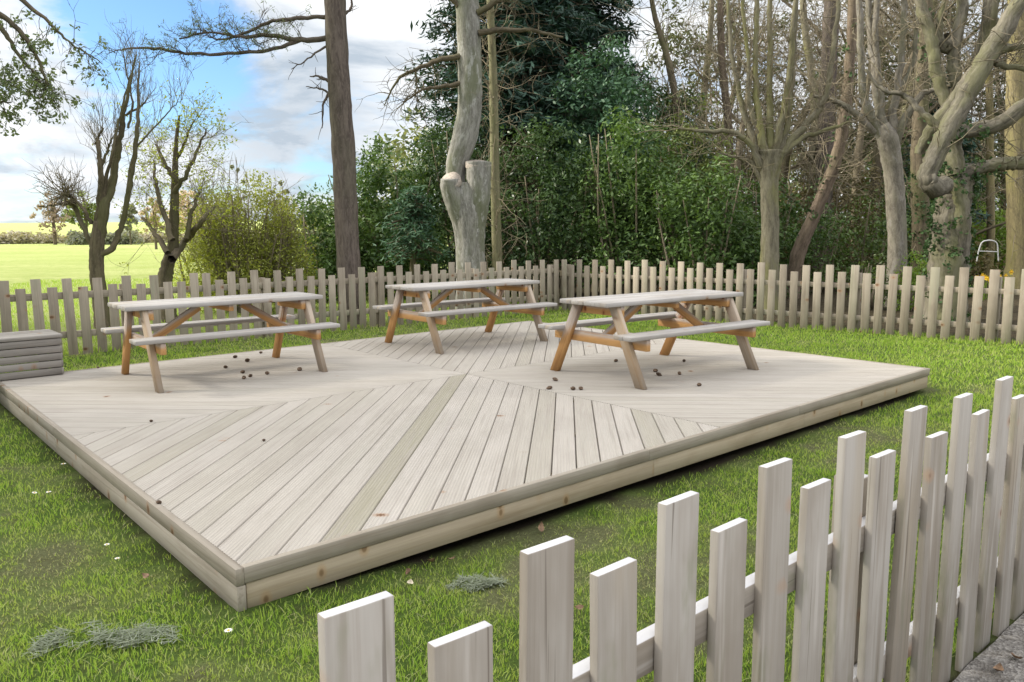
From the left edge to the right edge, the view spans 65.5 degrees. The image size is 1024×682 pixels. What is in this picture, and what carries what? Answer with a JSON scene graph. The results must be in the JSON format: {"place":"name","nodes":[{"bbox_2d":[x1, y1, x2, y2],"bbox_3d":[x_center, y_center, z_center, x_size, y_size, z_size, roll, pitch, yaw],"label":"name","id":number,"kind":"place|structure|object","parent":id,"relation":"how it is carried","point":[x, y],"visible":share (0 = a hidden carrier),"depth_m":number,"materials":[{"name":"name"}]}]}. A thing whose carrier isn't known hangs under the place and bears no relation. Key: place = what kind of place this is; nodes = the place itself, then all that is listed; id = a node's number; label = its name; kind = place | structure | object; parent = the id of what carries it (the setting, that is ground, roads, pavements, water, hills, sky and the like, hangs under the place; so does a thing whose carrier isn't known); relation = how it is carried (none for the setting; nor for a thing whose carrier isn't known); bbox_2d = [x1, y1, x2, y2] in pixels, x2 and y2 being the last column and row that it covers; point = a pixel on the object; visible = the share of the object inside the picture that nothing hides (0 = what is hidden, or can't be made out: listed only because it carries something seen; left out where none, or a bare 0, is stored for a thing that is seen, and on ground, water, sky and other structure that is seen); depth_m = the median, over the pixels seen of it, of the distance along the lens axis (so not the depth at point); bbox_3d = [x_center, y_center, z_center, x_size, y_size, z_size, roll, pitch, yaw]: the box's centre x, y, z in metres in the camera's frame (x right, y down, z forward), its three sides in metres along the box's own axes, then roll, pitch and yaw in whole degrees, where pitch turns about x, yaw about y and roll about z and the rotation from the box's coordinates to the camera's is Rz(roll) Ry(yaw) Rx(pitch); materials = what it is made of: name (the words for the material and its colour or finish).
{"place":"outdoors","nodes":[
{"label":"outdoors","id":0,"kind":"place"},
{"bbox_2d":[0,0,1006,222],"label":"sky","id":1,"kind":"structure","parent":0,"point":[281,134],"materials":[{"name":"blue"}]},
{"bbox_2d":[0,221,1023,681],"bbox_3d":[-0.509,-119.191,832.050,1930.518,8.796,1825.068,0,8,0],"label":"ground","id":2,"kind":"structure","parent":0,"point":[26,263],"depth_m":3.91,"materials":[{"name":"green plant"}]},
{"bbox_2d":[0,329,63,380],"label":"box seat","id":3,"kind":"object","parent":2,"relation":"on","point":[42,349],"visible":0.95,"depth_m":7.35,"materials":[{"name":"grey wood"}]},
{"bbox_2d":[29,188,70,244],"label":"reddish tree","id":4,"kind":"object","parent":2,"relation":"on","point":[54,217],"visible":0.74,"depth_m":61.14,"materials":[{"name":"brown plant"}]},
{"bbox_2d":[0,0,120,136],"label":"evergreen oak","id":5,"kind":"object","parent":2,"relation":"on","point":[52,95],"visible":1,"depth_m":6.91,"materials":[{"name":"green plant"}]},
{"bbox_2d":[61,190,109,229],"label":"green tree","id":6,"kind":"object","parent":2,"relation":"on","point":[91,207],"visible":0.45,"depth_m":68.59,"materials":[{"name":"green plant"}]},
{"bbox_2d":[21,618,184,658],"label":"weed tuft","id":7,"kind":"object","parent":2,"relation":"on","point":[127,632],"visible":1,"depth_m":2.93,"materials":[{"name":"plant"}]},
{"bbox_2d":[64,229,144,244],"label":"hedgerow","id":8,"kind":"object","parent":2,"relation":"on","point":[74,237],"visible":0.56,"depth_m":60.73,"materials":[{"name":"green plant"}]},
{"bbox_2d":[23,12,207,328],"bbox_3d":[-6.021,-2.533,12.308,2.807,4.998,1.203,0,8,0],"label":"pollarded tree","id":9,"kind":"object","parent":2,"relation":"on","point":[95,240],"visible":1,"depth_m":12.23,"materials":[{"name":"plant"}]},
{"bbox_2d":[118,201,138,244],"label":"dark tree","id":10,"kind":"object","parent":2,"relation":"on","point":[130,216],"visible":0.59,"depth_m":59.11,"materials":[{"name":"green plant"}]},
{"bbox_2d":[0,230,259,243],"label":"hedgerow","id":11,"kind":"object","parent":2,"relation":"on","point":[21,237],"visible":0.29,"depth_m":64.72,"materials":[{"name":"green plant"}]},
{"bbox_2d":[137,197,165,248],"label":"blossom tree","id":12,"kind":"object","parent":2,"relation":"on","point":[155,239],"visible":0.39,"depth_m":49.21,"materials":[{"name":"beige plant"}]},
{"bbox_2d":[88,80,267,321],"bbox_3d":[-5.558,-2.225,13.205,2.889,4.137,2.067,5,9,33],"label":"leaning bare tree","id":13,"kind":"object","parent":2,"relation":"on","point":[174,248],"visible":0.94,"depth_m":13.20,"materials":[{"name":"plant"}]},
{"bbox_2d":[168,189,215,247],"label":"blossom tree","id":14,"kind":"object","parent":2,"relation":"on","point":[185,207],"visible":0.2,"depth_m":45.09,"materials":[{"name":"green plant"}]},
{"bbox_2d":[149,210,243,294],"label":"spring bush","id":15,"kind":"object","parent":2,"relation":"on","point":[181,268],"visible":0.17,"depth_m":16.73,"materials":[{"name":"green plant"}]},
{"bbox_2d":[95,0,366,324],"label":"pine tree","id":16,"kind":"object","parent":2,"relation":"on","point":[338,95],"visible":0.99,"depth_m":12.47,"materials":[{"name":"brown plant"}]},
{"bbox_2d":[230,157,245,254],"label":"dark tree","id":17,"kind":"object","parent":2,"relation":"on","point":[233,166],"visible":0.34,"depth_m":39.24,"materials":[{"name":"green plant"}]},
{"bbox_2d":[168,153,330,313],"bbox_3d":[-4.924,-2.018,15.034,3.057,3.026,2.693,0,8,0],"label":"spring bush","id":18,"kind":"object","parent":2,"relation":"on","point":[260,244],"visible":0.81,"depth_m":14.52,"materials":[{"name":"green plant"}]},
{"bbox_2d":[0,259,558,357],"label":"picket fence","id":19,"kind":"object","parent":2,"relation":"on","point":[375,281],"visible":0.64,"depth_m":11.24,"materials":[{"name":"beige wood"}]},
{"bbox_2d":[272,181,292,211],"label":"dark tree","id":20,"kind":"object","parent":2,"relation":"on","point":[286,191],"visible":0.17,"depth_m":39.33,"materials":[{"name":"green plant"}]},
{"bbox_2d":[265,197,316,308],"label":"spring bush","id":21,"kind":"object","parent":2,"relation":"on","point":[299,249],"visible":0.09,"depth_m":15.62,"materials":[{"name":"green plant"}]},
{"bbox_2d":[284,182,375,302],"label":"laurel shrub","id":22,"kind":"object","parent":2,"relation":"on","point":[326,254],"visible":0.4,"depth_m":16.87,"materials":[{"name":"green plant"}]},
{"bbox_2d":[318,159,395,293],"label":"young shrub","id":23,"kind":"object","parent":2,"relation":"on","point":[331,176],"visible":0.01,"depth_m":18.14,"materials":[{"name":"green plant"}]},
{"bbox_2d":[333,131,453,298],"bbox_3d":[-2.665,-2.726,17.568,2.849,3.775,2.578,0,8,0],"label":"laurel shrub","id":24,"kind":"object","parent":2,"relation":"on","point":[374,184],"visible":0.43,"depth_m":17.13,"materials":[{"name":"green plant"}]},
{"bbox_2d":[372,185,451,302],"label":"teal conifer","id":25,"kind":"object","parent":2,"relation":"on","point":[414,220],"visible":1,"depth_m":16.09,"materials":[{"name":"green plant"}]},
{"bbox_2d":[397,113,516,294],"bbox_3d":[-1.207,-3.127,18.285,3.038,4.306,2.895,0,8,0],"label":"laurel shrub","id":26,"kind":"object","parent":2,"relation":"on","point":[426,158],"visible":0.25,"depth_m":17.86,"materials":[{"name":"green plant"}]},
{"bbox_2d":[359,0,567,308],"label":"forked grey tree","id":27,"kind":"object","parent":2,"relation":"on","point":[467,204],"visible":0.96,"depth_m":14.47,"materials":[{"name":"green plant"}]},
{"bbox_2d":[0,321,929,611],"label":"timber deck","id":28,"kind":"structure","parent":2,"relation":"on","point":[370,453],"depth_m":5.37,"materials":[{"name":"beige wood"}]},
{"bbox_2d":[101,292,339,392],"bbox_3d":[-2.728,-0.050,7.498,1.820,0.703,1.234,-7,10,-39],"label":"picnic table","id":29,"kind":"object","parent":28,"relation":"on","point":[153,344],"visible":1,"depth_m":7.30,"materials":[{"name":"beige wood"}]},
{"bbox_2d":[372,278,556,353],"bbox_3d":[-0.549,-0.341,9.456,1.820,0.703,1.234,-7,10,-38],"label":"picnic table","id":30,"kind":"object","parent":28,"relation":"on","point":[429,316],"visible":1,"depth_m":9.26,"materials":[{"name":"beige wood"}]},
{"bbox_2d":[538,289,769,389],"bbox_3d":[1.336,-0.077,7.461,1.820,0.703,1.234,-6,10,-36],"label":"picnic table","id":31,"kind":"object","parent":28,"relation":"on","point":[684,322],"visible":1,"depth_m":7.27,"materials":[{"name":"beige wood"}]},
{"bbox_2d":[444,571,508,593],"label":"weed tuft","id":32,"kind":"object","parent":2,"relation":"on","point":[479,582],"visible":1,"depth_m":3.45,"materials":[{"name":"plant"}]},
{"bbox_2d":[438,0,564,297],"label":"slender tree","id":33,"kind":"object","parent":2,"relation":"on","point":[495,190],"visible":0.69,"depth_m":15.53,"materials":[{"name":"brown plant"}]},
{"bbox_2d":[431,143,593,284],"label":"evergreen tree","id":34,"kind":"object","parent":2,"relation":"on","point":[550,261],"visible":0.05,"depth_m":21.59,"materials":[{"name":"green plant"}]},
{"bbox_2d":[538,521,543,531],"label":"fallen leaf","id":35,"kind":"object","parent":2,"relation":"on","point":[541,527],"visible":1,"depth_m":4.12,"materials":[{"name":"brown plant"}]},
{"bbox_2d":[380,0,713,287],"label":"dark conifer","id":36,"kind":"object","parent":2,"relation":"on","point":[554,17],"visible":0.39,"depth_m":19.33,"materials":[{"name":"green plant"}]},
{"bbox_2d":[485,116,622,297],"bbox_3d":[0.753,-2.890,17.381,3.439,3.930,2.961,0,8,0],"label":"laurel shrub","id":37,"kind":"object","parent":2,"relation":"on","point":[520,252],"visible":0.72,"depth_m":16.85,"materials":[{"name":"green plant"}]},
{"bbox_2d":[574,604,583,608],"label":"fallen leaf","id":38,"kind":"object","parent":2,"relation":"on","point":[580,606],"visible":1,"depth_m":3.15,"materials":[{"name":"brown plant"}]},
{"bbox_2d":[527,0,665,280],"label":"dark conifer","id":39,"kind":"object","parent":2,"relation":"on","point":[609,22],"visible":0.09,"depth_m":21.49,"materials":[{"name":"green plant"}]},
{"bbox_2d":[527,33,674,291],"bbox_3d":[2.211,-4.041,18.500,3.764,5.843,2.972,0,8,0],"label":"evergreen tree","id":40,"kind":"object","parent":2,"relation":"on","point":[619,90],"visible":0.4,"depth_m":17.94,"materials":[{"name":"green plant"}]},
{"bbox_2d":[563,101,702,294],"bbox_3d":[2.574,-2.892,16.733,3.058,4.085,2.658,0,8,0],"label":"laurel shrub","id":41,"kind":"object","parent":2,"relation":"on","point":[602,226],"visible":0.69,"depth_m":16.36,"materials":[{"name":"green plant"}]},
{"bbox_2d":[296,107,1006,264],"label":"woodland","id":42,"kind":"object","parent":2,"relation":"on","point":[396,140],"visible":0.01,"depth_m":32.51,"materials":[{"name":"green plant"}]},
{"bbox_2d":[610,79,724,287],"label":"evergreen tree","id":43,"kind":"object","parent":2,"relation":"on","point":[663,96],"visible":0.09,"depth_m":19.51,"materials":[{"name":"green plant"}]},
{"bbox_2d":[317,376,1023,681],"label":"picket fence","id":44,"kind":"object","parent":2,"relation":"on","point":[850,553],"visible":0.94,"depth_m":1.97,"materials":[{"name":"beige wood"}]},
{"bbox_2d":[591,0,758,288],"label":"thin bare tree","id":45,"kind":"object","parent":2,"relation":"on","point":[672,80],"visible":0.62,"depth_m":19.13,"materials":[{"name":"brown plant"}]},
{"bbox_2d":[633,0,721,258],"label":"woodland pine","id":46,"kind":"object","parent":2,"relation":"on","point":[670,35],"visible":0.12,"depth_m":25.66,"materials":[{"name":"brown plant"}]},
{"bbox_2d":[638,90,744,283],"bbox_3d":[3.953,-3.245,17.494,2.653,4.534,2.192,0,8,0],"label":"young shrub","id":47,"kind":"object","parent":2,"relation":"on","point":[681,149],"visible":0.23,"depth_m":17.23,"materials":[{"name":"green plant"}]},
{"bbox_2d":[641,152,760,304],"bbox_3d":[3.769,-2.224,15.859,2.613,3.002,2.499,0,8,0],"label":"laurel shrub","id":48,"kind":"object","parent":2,"relation":"on","point":[713,222],"visible":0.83,"depth_m":15.45,"materials":[{"name":"green plant"}]},
{"bbox_2d":[634,0,815,257],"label":"bare woodland tree","id":49,"kind":"object","parent":2,"relation":"on","point":[707,66],"visible":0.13,"depth_m":25.25,"materials":[{"name":"brown plant"}]},
{"bbox_2d":[652,0,798,199],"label":"bare woodland tree","id":50,"kind":"object","parent":2,"relation":"on","point":[733,92],"visible":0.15,"depth_m":28.24,"materials":[{"name":"brown plant"}]},
{"bbox_2d":[642,0,813,223],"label":"thin bare tree","id":51,"kind":"object","parent":2,"relation":"on","point":[720,35],"visible":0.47,"depth_m":21.14,"materials":[{"name":"brown plant"}]},
{"bbox_2d":[680,0,784,225],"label":"woodland pine","id":52,"kind":"object","parent":2,"relation":"on","point":[752,103],"visible":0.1,"depth_m":27.73,"materials":[{"name":"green plant"}]},
{"bbox_2d":[704,209,789,305],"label":"laurel shrub","id":53,"kind":"object","parent":2,"relation":"on","point":[752,257],"visible":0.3,"depth_m":15.27,"materials":[{"name":"green plant"}]},
{"bbox_2d":[647,0,864,249],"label":"bare woodland tree","id":54,"kind":"object","parent":2,"relation":"on","point":[715,98],"visible":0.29,"depth_m":22.94,"materials":[{"name":"brown plant"}]},
{"bbox_2d":[618,0,909,309],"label":"pollarded tree","id":55,"kind":"object","parent":2,"relation":"on","point":[771,152],"visible":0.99,"depth_m":14.04,"materials":[{"name":"brown plant"}]},
{"bbox_2d":[731,170,810,267],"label":"woodland shrub","id":56,"kind":"object","parent":2,"relation":"on","point":[784,220],"visible":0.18,"depth_m":19.11,"materials":[{"name":"green plant"}]},
{"bbox_2d":[706,0,873,263],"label":"bare woodland tree","id":57,"kind":"object","parent":2,"relation":"on","point":[813,148],"visible":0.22,"depth_m":22.27,"materials":[{"name":"brown plant"}]},
{"bbox_2d":[740,0,841,220],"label":"woodland pine","id":58,"kind":"object","parent":2,"relation":"on","point":[783,17],"visible":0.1,"depth_m":29.67,"materials":[{"name":"plant"}]},
{"bbox_2d":[562,259,1023,344],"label":"picket fence","id":59,"kind":"object","parent":2,"relation":"on","point":[744,281],"visible":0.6,"depth_m":11.50,"materials":[{"name":"beige wood"}]},
{"bbox_2d":[759,179,844,271],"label":"woodland shrub","id":60,"kind":"object","parent":2,"relation":"on","point":[794,204],"visible":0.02,"depth_m":23.78,"materials":[{"name":"green plant"}]},
{"bbox_2d":[710,0,913,213],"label":"bare woodland tree","id":61,"kind":"object","parent":2,"relation":"on","point":[786,164],"visible":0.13,"depth_m":24.95,"materials":[{"name":"brown plant"}]},
{"bbox_2d":[779,199,860,292],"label":"holly shrub","id":62,"kind":"object","parent":2,"relation":"on","point":[823,234],"visible":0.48,"depth_m":18.12,"materials":[{"name":"green plant"}]},
{"bbox_2d":[773,12,892,236],"bbox_3d":[13.900,-8.043,32.169,7.996,10.889,6.480,-5,9,-27],"label":"bare woodland tree","id":63,"kind":"object","parent":2,"relation":"on","point":[838,81],"visible":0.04,"depth_m":31.55,"materials":[{"name":"brown plant"}]},
{"bbox_2d":[759,0,909,280],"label":"bare tree","id":64,"kind":"object","parent":2,"relation":"on","point":[827,36],"visible":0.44,"depth_m":20.25,"materials":[{"name":"plant"}]},
{"bbox_2d":[789,159,885,279],"bbox_3d":[8.838,-3.093,21.428,3.162,3.486,2.595,0,8,0],"label":"woodland shrub","id":65,"kind":"object","parent":2,"relation":"on","point":[843,200],"visible":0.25,"depth_m":21.07,"materials":[{"name":"green plant"}]},
{"bbox_2d":[775,0,917,298],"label":"leaning tree","id":66,"kind":"object","parent":2,"relation":"on","point":[805,233],"visible":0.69,"depth_m":16.62,"materials":[{"name":"brown plant"}]},
{"bbox_2d":[798,0,910,227],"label":"woodland pine","id":67,"kind":"object","parent":2,"relation":"on","point":[869,134],"visible":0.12,"depth_m":25.81,"materials":[{"name":"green plant"}]},
{"bbox_2d":[794,6,914,233],"bbox_3d":[12.100,-7.688,28.994,6.526,10.374,8.905,3,9,22],"label":"bare woodland tree","id":68,"kind":"object","parent":2,"relation":"on","point":[870,85],"visible":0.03,"depth_m":28.61,"materials":[{"name":"brown plant"}]},
{"bbox_2d":[714,225,1005,290],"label":"undergrowth","id":69,"kind":"object","parent":2,"relation":"on","point":[979,265],"visible":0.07,"depth_m":19.76,"materials":[{"name":"green plant"}]},
{"bbox_2d":[815,189,909,289],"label":"holly shrub","id":70,"kind":"object","parent":2,"relation":"on","point":[873,243],"visible":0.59,"depth_m":18.69,"materials":[{"name":"green plant"}]},
{"bbox_2d":[796,5,936,229],"bbox_3d":[15.939,-9.691,35.432,6.652,12.998,8.442,0,8,3],"label":"bare woodland tree","id":71,"kind":"object","parent":2,"relation":"on","point":[882,65],"visible":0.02,"depth_m":34.33,"materials":[{"name":"brown plant"}]},
{"bbox_2d":[846,253,889,308],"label":"golden shrub","id":72,"kind":"object","parent":2,"relation":"on","point":[872,297],"visible":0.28,"depth_m":14.37,"materials":[{"name":"green plant"}]},
{"bbox_2d":[759,0,982,176],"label":"bare woodland tree","id":73,"kind":"object","parent":2,"relation":"on","point":[886,80],"visible":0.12,"depth_m":23.45,"materials":[{"name":"brown plant"}]},
{"bbox_2d":[848,128,911,266],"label":"woodland shrub","id":74,"kind":"object","parent":2,"relation":"on","point":[902,146],"visible":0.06,"depth_m":22.65,"materials":[{"name":"green plant"}]},
{"bbox_2d":[760,0,1005,260],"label":"bare woodland tree","id":75,"kind":"object","parent":2,"relation":"on","point":[861,147],"visible":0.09,"depth_m":24.04,"materials":[{"name":"brown plant"}]},
{"bbox_2d":[791,2,1006,225],"bbox_3d":[13.478,-8.662,26.816,8.802,13.552,6.936,0,8,5],"label":"bare woodland tree","id":76,"kind":"object","parent":2,"relation":"on","point":[907,140],"visible":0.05,"depth_m":26.91,"materials":[{"name":"brown plant"}]},
{"bbox_2d":[797,1,1005,234],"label":"bare woodland tree","id":77,"kind":"object","parent":2,"relation":"on","point":[910,7],"visible":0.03,"depth_m":24.10,"materials":[{"name":"brown plant"}]},
{"bbox_2d":[792,0,1013,306],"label":"pale barked tree","id":78,"kind":"object","parent":2,"relation":"on","point":[889,148],"visible":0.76,"depth_m":14.53,"materials":[{"name":"grey plant"}]},
{"bbox_2d":[870,177,935,263],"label":"holly shrub","id":79,"kind":"object","parent":2,"relation":"on","point":[908,232],"visible":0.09,"depth_m":19.77,"materials":[{"name":"green plant"}]},
{"bbox_2d":[809,0,1006,269],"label":"bare woodland tree","id":80,"kind":"object","parent":2,"relation":"on","point":[876,158],"visible":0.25,"depth_m":20.92,"materials":[{"name":"brown plant"}]},
{"bbox_2d":[894,249,928,310],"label":"golden shrub","id":81,"kind":"object","parent":2,"relation":"on","point":[900,277],"visible":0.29,"depth_m":14.19,"materials":[{"name":"green plant"}]},
{"bbox_2d":[853,0,982,206],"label":"woodland pine","id":82,"kind":"object","parent":2,"relation":"on","point":[907,60],"visible":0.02,"depth_m":27.93,"materials":[{"name":"plant"}]},
{"bbox_2d":[864,0,980,294],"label":"ivy covered tree","id":83,"kind":"object","parent":2,"relation":"on","point":[919,205],"visible":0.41,"depth_m":17.09,"materials":[{"name":"brown plant"}]},
{"bbox_2d":[826,0,1023,321],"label":"gnarled oak","id":84,"kind":"object","parent":2,"relation":"on","point":[951,188],"visible":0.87,"depth_m":12.06,"materials":[{"name":"brown plant"}]},
{"bbox_2d":[843,2,1007,200],"bbox_3d":[14.493,-7.000,27.284,7.466,10.166,6.050,1,8,12],"label":"bare woodland tree","id":85,"kind":"object","parent":2,"relation":"on","point":[964,70],"visible":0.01,"depth_m":26.78,"materials":[{"name":"brown plant"}]},
{"bbox_2d":[880,72,998,225],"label":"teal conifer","id":86,"kind":"object","parent":2,"relation":"on","point":[969,146],"visible":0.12,"depth_m":21.12,"materials":[{"name":"green plant"}]},
{"bbox_2d":[909,0,1006,211],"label":"woodland pine","id":87,"kind":"object","parent":2,"relation":"on","point":[997,135],"visible":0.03,"depth_m":24.62,"materials":[{"name":"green plant"}]},
{"bbox_2d":[944,0,1005,276],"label":"slim tree","id":88,"kind":"object","parent":2,"relation":"on","point":[990,233],"visible":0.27,"depth_m":21.57,"materials":[{"name":"brown plant"}]},
{"bbox_2d":[964,148,1005,272],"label":"woodland shrub","id":89,"kind":"object","parent":2,"relation":"on","point":[984,183],"visible":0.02,"depth_m":24.36,"materials":[{"name":"green plant"}]},
{"bbox_2d":[970,107,999,247],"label":"bare woodland tree","id":90,"kind":"object","parent":2,"relation":"on","point":[981,144],"visible":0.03,"depth_m":34.46,"materials":[{"name":"brown plant"}]},
{"bbox_2d":[976,240,998,260],"bbox_3d":[9.819,-1.864,16.411,0.476,0.447,0.026,0,8,0],"label":"garden hoop","id":91,"kind":"object","parent":2,"relation":"on","point":[988,251],"visible":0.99,"depth_m":16.40,"materials":[{"name":"white paint"}]},
{"bbox_2d":[970,5,1004,185],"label":"bare woodland tree","id":92,"kind":"object","parent":2,"relation":"on","point":[981,141],"visible":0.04,"depth_m":24.10,"materials":[{"name":"brown plant"}]},
{"bbox_2d":[969,200,1006,275],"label":"sunny shrub","id":93,"kind":"object","parent":2,"relation":"on","point":[999,238],"visible":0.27,"depth_m":23.43,"materials":[{"name":"green plant"}]},
{"bbox_2d":[968,0,1007,235],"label":"bare woodland tree","id":94,"kind":"object","parent":2,"relation":"on","point":[994,141],"visible":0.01,"depth_m":29.37,"materials":[{"name":"brown plant"}]},
{"bbox_2d":[977,5,1007,248],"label":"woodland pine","id":95,"kind":"object","parent":2,"relation":"on","point":[1001,184],"visible":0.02,"depth_m":28.26,"materials":[{"name":"plant"}]},
{"bbox_2d":[969,0,1023,288],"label":"tall tree","id":96,"kind":"object","parent":2,"relation":"on","point":[1014,217],"visible":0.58,"depth_m":17.56,"materials":[{"name":"brown plant"}]},
{"bbox_2d":[995,248,1005,274],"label":"sunny shrub","id":97,"kind":"object","parent":2,"relation":"on","point":[1004,258],"visible":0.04,"depth_m":22.28,"materials":[{"name":"green plant"}]},
{"bbox_2d":[953,613,1023,681],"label":"path","id":98,"kind":"structure","parent":0,"point":[1000,649],"depth_m":2.77,"materials":[{"name":"grey concrete"}]},
{"bbox_2d":[993,663,1003,670],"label":"fallen leaf","id":99,"kind":"object","parent":98,"relation":"on","point":[998,667],"visible":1,"depth_m":2.71,"materials":[{"name":"brown plant"}]}
]}

